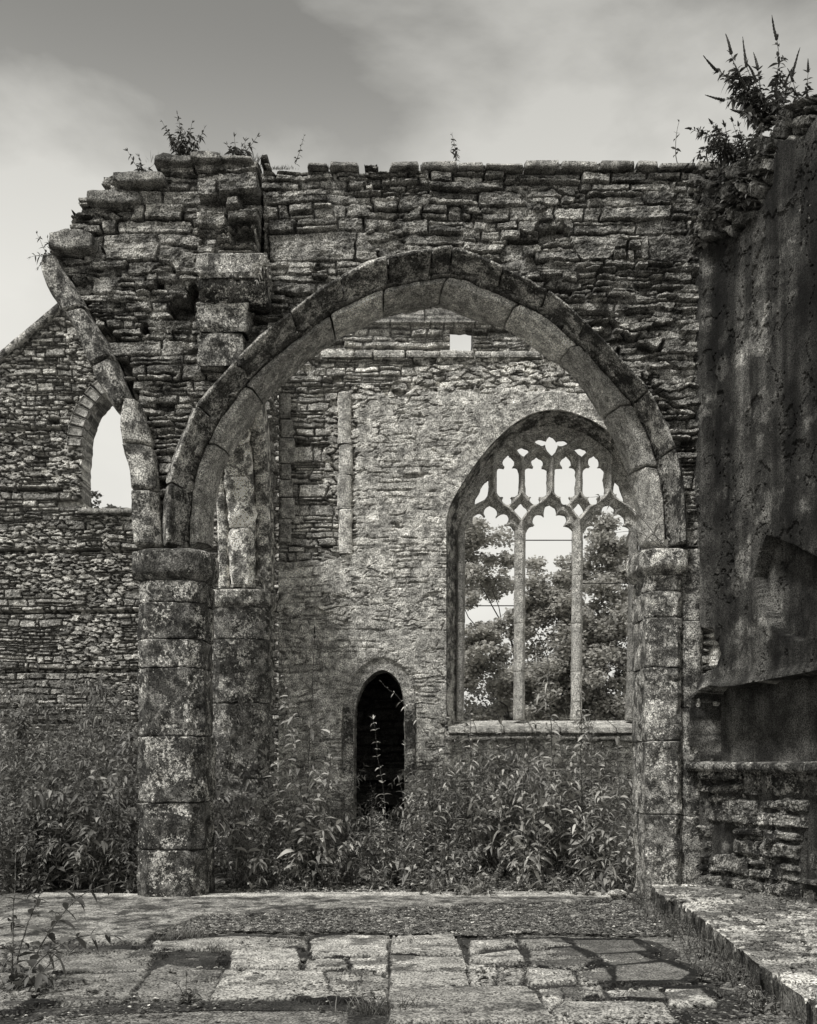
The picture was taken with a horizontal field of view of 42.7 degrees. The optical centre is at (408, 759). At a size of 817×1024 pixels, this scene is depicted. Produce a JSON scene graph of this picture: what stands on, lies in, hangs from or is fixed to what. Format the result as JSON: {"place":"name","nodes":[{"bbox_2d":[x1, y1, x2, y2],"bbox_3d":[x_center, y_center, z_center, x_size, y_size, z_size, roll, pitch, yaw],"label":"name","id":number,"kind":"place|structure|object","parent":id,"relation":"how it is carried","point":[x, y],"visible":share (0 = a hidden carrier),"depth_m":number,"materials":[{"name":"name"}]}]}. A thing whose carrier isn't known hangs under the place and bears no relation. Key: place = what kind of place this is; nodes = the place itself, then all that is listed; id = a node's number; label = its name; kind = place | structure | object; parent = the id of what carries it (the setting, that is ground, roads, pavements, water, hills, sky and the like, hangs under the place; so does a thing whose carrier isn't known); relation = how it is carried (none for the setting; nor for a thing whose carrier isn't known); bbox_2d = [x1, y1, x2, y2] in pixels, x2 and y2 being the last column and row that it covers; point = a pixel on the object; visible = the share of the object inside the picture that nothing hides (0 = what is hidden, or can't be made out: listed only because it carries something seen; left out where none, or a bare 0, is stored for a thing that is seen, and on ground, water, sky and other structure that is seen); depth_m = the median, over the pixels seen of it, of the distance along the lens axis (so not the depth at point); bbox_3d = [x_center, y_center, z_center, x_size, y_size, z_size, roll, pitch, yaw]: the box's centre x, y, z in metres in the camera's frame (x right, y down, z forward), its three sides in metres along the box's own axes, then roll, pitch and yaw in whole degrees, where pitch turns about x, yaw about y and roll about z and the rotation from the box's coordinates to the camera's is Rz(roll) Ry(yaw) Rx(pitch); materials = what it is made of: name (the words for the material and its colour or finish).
{"place":"outdoors","nodes":[
{"label":"outdoors","id":0,"kind":"place"},
{"bbox_2d":[0,891,759,1023],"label":"pavement","id":1,"kind":"structure","parent":0,"point":[373,958],"depth_m":7.93,"materials":[{"name":"grey stone"}]},
{"bbox_2d":[144,930,192,940],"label":"grass tuft","id":2,"kind":"object","parent":1,"relation":"on","point":[166,937],"visible":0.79,"depth_m":9.13,"materials":[{"name":"grey plant"}]},
{"bbox_2d":[154,918,212,938],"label":"grass tuft","id":3,"kind":"object","parent":1,"relation":"on","point":[190,934],"visible":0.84,"depth_m":9.29,"materials":[{"name":"grey plant"}]},
{"bbox_2d":[173,970,202,1003],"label":"weed","id":4,"kind":"object","parent":1,"relation":"on","point":[187,996],"visible":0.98,"depth_m":6.86,"materials":[{"name":"grey plant"}]},
{"bbox_2d":[192,939,225,952],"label":"grass tuft","id":5,"kind":"object","parent":1,"relation":"on","point":[213,947],"visible":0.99,"depth_m":8.72,"materials":[{"name":"grey plant"}]},
{"bbox_2d":[253,945,279,951],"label":"grass tuft","id":6,"kind":"object","parent":1,"relation":"on","point":[263,949],"visible":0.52,"depth_m":8.59,"materials":[{"name":"grey plant"}]},
{"bbox_2d":[287,934,317,942],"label":"grass tuft","id":7,"kind":"object","parent":1,"relation":"on","point":[307,938],"visible":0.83,"depth_m":9.13,"materials":[{"name":"grey plant"}]},
{"bbox_2d":[326,981,422,1016],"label":"grass tuft","id":8,"kind":"object","parent":1,"relation":"on","point":[377,1009],"visible":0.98,"depth_m":6.57,"materials":[{"name":"grey plant"}]},
{"bbox_2d":[0,881,816,1023],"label":"grit","id":9,"kind":"object","parent":1,"relation":"on","point":[140,1010],"visible":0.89,"depth_m":7.83,"materials":[{"name":"grey gravel"}]},
{"bbox_2d":[607,889,626,896],"bbox_3d":[2.408,1.537,12.053,0.217,0.088,0.127,0,0,0],"label":"stone fragment","id":10,"kind":"object","parent":1,"relation":"on","point":[617,892],"visible":1,"depth_m":12.01,"materials":[{"name":"stone"}]},
{"bbox_2d":[0,858,798,1023],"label":"ground","id":11,"kind":"structure","parent":0,"point":[281,1017],"depth_m":8.83,"materials":[{"name":"grey soil"}]},
{"bbox_2d":[29,663,78,890],"bbox_3d":[-4.428,0.219,12.893,0.706,2.850,0.685,0,0,0],"label":"weed","id":12,"kind":"object","parent":11,"relation":"on","point":[56,766],"visible":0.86,"depth_m":12.85,"materials":[{"name":"grey plant"}]},
{"bbox_2d":[0,825,133,992],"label":"elder sapling","id":13,"kind":"object","parent":11,"relation":"on","point":[36,982],"visible":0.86,"depth_m":7.37,"materials":[{"name":"grey plant"}]},
{"bbox_2d":[50,704,142,892],"bbox_3d":[-3.626,0.467,12.486,1.253,2.309,0.644,0,0,5],"label":"buddleia","id":14,"kind":"object","parent":11,"relation":"on","point":[78,856],"visible":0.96,"depth_m":12.44,"materials":[{"name":"grey plant"}]},
{"bbox_2d":[74,736,136,887],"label":"buddleia","id":15,"kind":"object","parent":11,"relation":"on","point":[98,874],"visible":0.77,"depth_m":12.59,"materials":[{"name":"grey plant"}]},
{"bbox_2d":[211,404,275,870],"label":"pier","id":16,"kind":"structure","parent":11,"relation":"on","point":[243,640],"depth_m":15.00,"materials":[{"name":"stone"}]},
{"bbox_2d":[234,562,281,592],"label":"weed","id":17,"kind":"object","parent":16,"relation":"on","point":[261,580],"visible":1,"depth_m":14.86,"materials":[{"name":"grey plant"}]},
{"bbox_2d":[213,694,290,889],"bbox_3d":[-1.885,0.403,12.717,1.029,2.398,0.366,0,0,5],"label":"buddleia","id":18,"kind":"object","parent":11,"relation":"on","point":[242,822],"visible":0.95,"depth_m":12.71,"materials":[{"name":"grey plant"}]},
{"bbox_2d":[269,625,342,882],"bbox_3d":[-1.306,-0.089,13.596,0.882,3.380,0.808,0,0,15],"label":"buddleia","id":19,"kind":"object","parent":11,"relation":"on","point":[311,732],"visible":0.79,"depth_m":13.66,"materials":[{"name":"grey plant"}]},
{"bbox_2d":[259,652,360,888],"bbox_3d":[-1.233,0.119,12.916,1.254,2.967,0.631,0,0,-11],"label":"buddleia","id":20,"kind":"object","parent":11,"relation":"on","point":[322,832],"visible":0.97,"depth_m":12.86,"materials":[{"name":"grey plant"}]},
{"bbox_2d":[41,151,719,900],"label":"arch wall","id":21,"kind":"structure","parent":11,"relation":"on","point":[545,257],"depth_m":12.09,"materials":[{"name":"stone"}]},
{"bbox_2d":[28,230,54,269],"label":"weed","id":22,"kind":"object","parent":21,"relation":"on","point":[45,253],"visible":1,"depth_m":11.89,"materials":[{"name":"grey plant"}]},
{"bbox_2d":[123,148,154,171],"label":"weed","id":23,"kind":"object","parent":21,"relation":"on","point":[141,168],"visible":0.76,"depth_m":12.19,"materials":[{"name":"grey plant"}]},
{"bbox_2d":[149,313,178,355],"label":"weed","id":24,"kind":"object","parent":21,"relation":"attached to","point":[165,334],"visible":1,"depth_m":11.96,"materials":[{"name":"grey plant"}]},
{"bbox_2d":[160,111,206,155],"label":"weed","id":25,"kind":"object","parent":21,"relation":"on","point":[178,147],"visible":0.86,"depth_m":12.19,"materials":[{"name":"grey plant"}]},
{"bbox_2d":[145,152,329,170],"bbox_3d":[0.262,-7.072,12.373,6.782,0.420,0.537,0,0,0],"label":"moss and grass","id":26,"kind":"object","parent":21,"relation":"on","point":[274,168],"visible":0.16,"depth_m":12.30,"materials":[{"name":"grey plant"}]},
{"bbox_2d":[294,135,304,166],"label":"weed","id":27,"kind":"object","parent":26,"relation":"on","point":[298,154],"visible":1,"depth_m":12.30,"materials":[{"name":"grey plant"}]},
{"bbox_2d":[224,133,260,157],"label":"weed","id":28,"kind":"object","parent":21,"relation":"on","point":[237,151],"visible":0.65,"depth_m":12.19,"materials":[{"name":"grey plant"}]},
{"bbox_2d":[250,255,270,284],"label":"weed","id":29,"kind":"object","parent":21,"relation":"on","point":[260,266],"visible":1,"depth_m":11.55,"materials":[{"name":"grey plant"}]},
{"bbox_2d":[450,133,459,160],"bbox_3d":[0.551,-7.186,12.298,0.130,0.422,0.149,0,0,16],"label":"sapling","id":30,"kind":"object","parent":21,"relation":"on","point":[455,151],"visible":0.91,"depth_m":12.29,"materials":[{"name":"grey plant"}]},
{"bbox_2d":[581,494,667,568],"bbox_3d":[2.491,-2.597,12.050,0.515,0.992,0.986,0,0,-41],"label":"bramble","id":31,"kind":"object","parent":21,"relation":"on","point":[648,536],"visible":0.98,"depth_m":11.95,"materials":[{"name":"grey plant"}]},
{"bbox_2d":[617,280,635,295],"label":"fern","id":32,"kind":"object","parent":21,"relation":"attached to","point":[627,285],"visible":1,"depth_m":11.92,"materials":[{"name":"grey plant"}]},
{"bbox_2d":[671,119,680,162],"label":"buddleia","id":33,"kind":"object","parent":21,"relation":"on","point":[677,149],"visible":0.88,"depth_m":12.20,"materials":[{"name":"grey plant"}]},
{"bbox_2d":[370,715,392,882],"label":"buddleia","id":34,"kind":"object","parent":11,"relation":"on","point":[373,716],"visible":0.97,"depth_m":13.20,"materials":[{"name":"grey plant"}]},
{"bbox_2d":[212,880,629,897],"bbox_3d":[0.058,1.586,12.897,5.182,0.065,1.675,0,0,0],"label":"debris","id":35,"kind":"object","parent":11,"relation":"on","point":[272,889],"visible":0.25,"depth_m":12.89,"materials":[{"name":"grey stone"}]},
{"bbox_2d":[209,695,636,899],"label":"undergrowth","id":36,"kind":"object","parent":11,"relation":"on","point":[406,869],"visible":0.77,"depth_m":13.43,"materials":[{"name":"grey plant"}]},
{"bbox_2d":[380,680,477,874],"bbox_3d":[0.277,0.282,13.497,1.324,2.639,0.197,0,0,-8],"label":"bramble","id":37,"kind":"object","parent":11,"relation":"on","point":[445,759],"visible":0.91,"depth_m":13.51,"materials":[{"name":"grey plant"}]},
{"bbox_2d":[396,701,463,884],"bbox_3d":[0.272,0.423,13.113,0.874,2.358,0.567,0,0,0],"label":"buddleia","id":38,"kind":"object","parent":11,"relation":"on","point":[418,806],"visible":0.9,"depth_m":13.13,"materials":[{"name":"grey plant"}]},
{"bbox_2d":[250,307,644,864],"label":"back wall","id":39,"kind":"structure","parent":11,"relation":"on","point":[402,437],"depth_m":15.99,"materials":[{"name":"stone"}]},
{"bbox_2d":[343,673,414,854],"bbox_3d":[-0.451,-0.065,17.014,1.378,3.530,2.085,0,0,0],"label":"doorway","id":40,"kind":"structure","parent":39,"relation":"in","point":[376,700],"depth_m":17.90,"materials":[{"name":"stone"}]},
{"bbox_2d":[441,410,644,740],"bbox_3d":[2.200,-2.882,16.272,3.422,5.196,0.815,0,0,0],"label":"window","id":41,"kind":"structure","parent":39,"relation":"in","point":[579,432],"depth_m":16.33,"materials":[{"name":"stone"}]},
{"bbox_2d":[454,707,509,874],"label":"buddleia","id":42,"kind":"object","parent":11,"relation":"on","point":[472,801],"visible":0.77,"depth_m":13.84,"materials":[{"name":"grey plant"}]},
{"bbox_2d":[488,754,563,889],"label":"buddleia","id":43,"kind":"object","parent":11,"relation":"on","point":[517,865],"visible":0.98,"depth_m":12.73,"materials":[{"name":"grey plant"}]},
{"bbox_2d":[509,641,591,882],"bbox_3d":[1.856,0.023,13.365,0.833,3.156,0.956,0,0,-26],"label":"buddleia","id":44,"kind":"object","parent":11,"relation":"on","point":[554,745],"visible":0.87,"depth_m":13.40,"materials":[{"name":"grey plant"}]},
{"bbox_2d":[556,676,610,882],"bbox_3d":[2.233,0.253,13.579,0.742,2.699,0.895,0,0,0],"label":"buddleia","id":45,"kind":"object","parent":11,"relation":"on","point":[590,727],"visible":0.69,"depth_m":13.53,"materials":[{"name":"grey plant"}]},
{"bbox_2d":[583,737,636,887],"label":"buddleia","id":46,"kind":"object","parent":11,"relation":"on","point":[623,848],"visible":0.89,"depth_m":12.85,"materials":[{"name":"grey plant"}]},
{"bbox_2d":[626,888,779,1014],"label":"weeds","id":47,"kind":"object","parent":11,"relation":"on","point":[735,972],"visible":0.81,"depth_m":8.15,"materials":[{"name":"grey plant"}]},
{"bbox_2d":[649,870,813,904],"bbox_3d":[3.715,1.445,10.810,0.667,0.470,3.128,0,0,-28],"label":"ground ivy","id":48,"kind":"object","parent":11,"relation":"on","point":[736,888],"visible":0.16,"depth_m":11.61,"materials":[{"name":"grey plant"}]},
{"bbox_2d":[650,882,816,1023],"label":"stone platform","id":49,"kind":"structure","parent":11,"relation":"on","point":[794,1001],"depth_m":8.62,"materials":[{"name":"grey stone"}]},
{"bbox_2d":[684,94,816,903],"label":"rendered wall","id":50,"kind":"structure","parent":11,"relation":"on","point":[754,443],"depth_m":11.13,"materials":[{"name":"stone"}]},
{"bbox_2d":[683,117,755,178],"bbox_3d":[3.436,-6.724,11.482,0.875,0.718,0.528,0,0,0],"label":"bramble","id":51,"kind":"object","parent":50,"relation":"attached to","point":[721,148],"visible":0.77,"depth_m":11.47,"materials":[{"name":"grey plant"}]},
{"bbox_2d":[688,123,777,240],"bbox_3d":[3.599,-6.293,11.204,0.280,0.845,1.759,0,0,-22],"label":"creeper","id":52,"kind":"object","parent":50,"relation":"attached to","point":[706,189],"visible":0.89,"depth_m":11.35,"materials":[{"name":"grey plant"}]},
{"bbox_2d":[703,17,799,135],"bbox_3d":[3.584,-7.231,11.047,1.075,1.238,0.589,0,0,0],"label":"buddleia","id":53,"kind":"object","parent":50,"relation":"on","point":[748,100],"visible":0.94,"depth_m":11.06,"materials":[{"name":"grey plant"}]},
{"bbox_2d":[776,95,805,129],"bbox_3d":[3.996,-6.603,10.731,0.410,0.485,0.555,0,0,0],"label":"sapling","id":54,"kind":"object","parent":50,"relation":"on","point":[783,113],"visible":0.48,"depth_m":10.82,"materials":[{"name":"grey plant"}]},
{"bbox_2d":[787,60,813,98],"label":"buddleia","id":55,"kind":"object","parent":50,"relation":"on","point":[806,92],"visible":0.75,"depth_m":10.74,"materials":[{"name":"grey plant"}]},
{"bbox_2d":[747,990,761,999],"bbox_3d":[2.325,1.573,7.010,0.101,0.068,0.102,0,0,0],"label":"stone chip","id":56,"kind":"object","parent":11,"relation":"on","point":[750,996],"visible":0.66,"depth_m":6.99,"materials":[{"name":"stone"}]},
{"bbox_2d":[136,902,670,935],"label":"gravel","id":57,"kind":"structure","parent":0,"point":[412,927],"depth_m":10.18,"materials":[{"name":"grey gravel"}]},
{"bbox_2d":[0,0,816,719],"label":"sky","id":58,"kind":"structure","parent":0,"point":[83,83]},
{"label":"terrain","id":59,"kind":"structure","parent":0,"visible":0},
{"bbox_2d":[91,491,102,507],"bbox_3d":[-12.431,-4.093,38.070,2.710,11.598,2.416,0,0,0],"label":"thorn tree","id":60,"kind":"object","parent":59,"relation":"on","point":[94,493],"visible":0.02,"depth_m":38.06,"materials":[{"name":"grey plant"}]},
{"bbox_2d":[105,503,120,507],"bbox_3d":[-11.379,-4.057,40.152,2.775,11.527,2.466,0,0,0],"label":"ash tree","id":61,"kind":"object","parent":59,"relation":"on","point":[109,506],"visible":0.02,"depth_m":39.82,"materials":[{"name":"grey plant"}]},
{"bbox_2d":[0,303,279,835],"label":"gable wall","id":62,"kind":"structure","parent":59,"relation":"on","point":[69,584],"depth_m":22.03,"materials":[{"name":"stone"}]},
{"bbox_2d":[0,656,289,893],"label":"undergrowth","id":63,"kind":"object","parent":59,"relation":"on","point":[18,793],"visible":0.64,"depth_m":13.87,"materials":[{"name":"grey plant"}]},
{"bbox_2d":[464,516,533,721],"bbox_3d":[1.571,-2.147,26.063,2.965,7.718,3.307,0,0,41],"label":"maple tree","id":64,"kind":"object","parent":59,"relation":"on","point":[485,639],"visible":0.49,"depth_m":25.60,"materials":[{"name":"grey plant"}]},
{"bbox_2d":[447,685,621,730],"bbox_3d":[4.003,-0.310,30.058,6.782,4.043,2.969,0,0,0],"label":"plant","id":65,"kind":"object","parent":59,"relation":"on","point":[477,694],"visible":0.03,"depth_m":29.18,"materials":[{"name":"grey plant"}]},
{"bbox_2d":[498,555,612,721],"bbox_3d":[3.565,-1.602,24.910,3.112,6.632,2.613,0,0,17],"label":"lime tree","id":66,"kind":"object","parent":59,"relation":"on","point":[547,604],"visible":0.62,"depth_m":24.66,"materials":[{"name":"grey plant"}]},
{"bbox_2d":[550,511,628,720],"bbox_3d":[4.718,-2.160,24.581,2.774,7.744,3.159,0,0,23],"label":"sycamore tree","id":67,"kind":"object","parent":59,"relation":"on","point":[602,650],"visible":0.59,"depth_m":24.18,"materials":[{"name":"grey plant"}]}
]}

